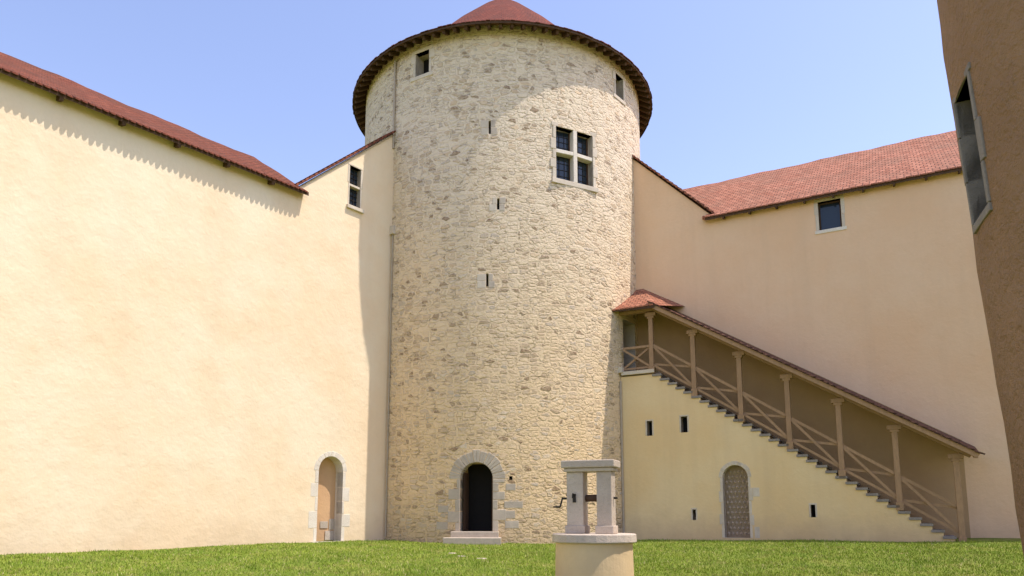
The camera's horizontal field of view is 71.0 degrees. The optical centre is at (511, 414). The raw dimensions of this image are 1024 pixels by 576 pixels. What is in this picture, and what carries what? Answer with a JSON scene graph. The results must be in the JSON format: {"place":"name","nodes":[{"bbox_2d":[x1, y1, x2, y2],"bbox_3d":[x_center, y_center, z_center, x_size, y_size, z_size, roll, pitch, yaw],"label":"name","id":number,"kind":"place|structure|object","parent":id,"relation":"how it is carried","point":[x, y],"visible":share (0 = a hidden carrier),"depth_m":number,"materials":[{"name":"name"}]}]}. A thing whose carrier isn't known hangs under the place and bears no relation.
{"place":"outdoors","nodes":[
{"label":"outdoors","id":0,"kind":"place"},
{"bbox_2d":[0,0,955,188],"label":"sky","id":1,"kind":"structure","parent":0,"point":[739,88],"materials":[{"name":"blue"}]},
{"bbox_2d":[0,538,1023,575],"bbox_3d":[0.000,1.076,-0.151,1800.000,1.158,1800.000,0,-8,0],"label":"lawn","id":2,"kind":"structure","parent":0,"point":[766,557],"depth_m":16.24,"materials":[{"name":"green plant"}]},
{"bbox_2d":[0,52,395,554],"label":"castle wing","id":3,"kind":"structure","parent":2,"relation":"on","point":[194,338],"depth_m":19.51,"materials":[{"name":"beige paint"}]},
{"bbox_2d":[349,168,357,206],"bbox_3d":[-5.571,-7.809,24.879,0.085,1.450,0.470,-7,-10,39],"label":"leaded window","id":4,"kind":"structure","parent":3,"relation":"in","point":[353,174],"depth_m":24.93,"materials":[{"name":"black glass"}]},
{"bbox_2d":[352,0,652,544],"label":"round stone tower","id":5,"kind":"structure","parent":2,"relation":"on","point":[519,128],"depth_m":24.68,"materials":[{"name":"grey stone"}]},
{"bbox_2d":[463,473,492,530],"bbox_3d":[-1.084,2.865,23.654,0.985,1.890,0.579,0,-8,0],"label":"open door leaf","id":6,"kind":"structure","parent":5,"relation":"in","point":[466,475],"depth_m":23.64,"materials":[{"name":"brown wood"}]},
{"bbox_2d":[552,459,636,575],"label":"stone well","id":7,"kind":"object","parent":2,"relation":"on","point":[605,548],"visible":1,"depth_m":12.93,"materials":[{"name":"stone"}]},
{"bbox_2d":[612,289,985,541],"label":"covered staircase","id":8,"kind":"structure","parent":2,"relation":"on","point":[695,465],"depth_m":23.29,"materials":[{"name":"beige paint"}]},
{"bbox_2d":[725,470,749,535],"bbox_3d":[7.310,2.845,23.264,0.758,2.115,0.058,-4,-9,28],"label":"studded door","id":9,"kind":"structure","parent":8,"relation":"in","point":[734,471],"depth_m":23.27,"materials":[{"name":"brown wood"}]},
{"bbox_2d":[632,130,1019,537],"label":"castle wing","id":10,"kind":"structure","parent":2,"relation":"on","point":[856,272],"depth_m":23.59,"materials":[{"name":"beige paint"}]},
{"bbox_2d":[937,0,1023,554],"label":"round rendered tower","id":11,"kind":"structure","parent":2,"relation":"on","point":[983,47],"depth_m":8.07,"materials":[{"name":"beige paint"}]}
]}

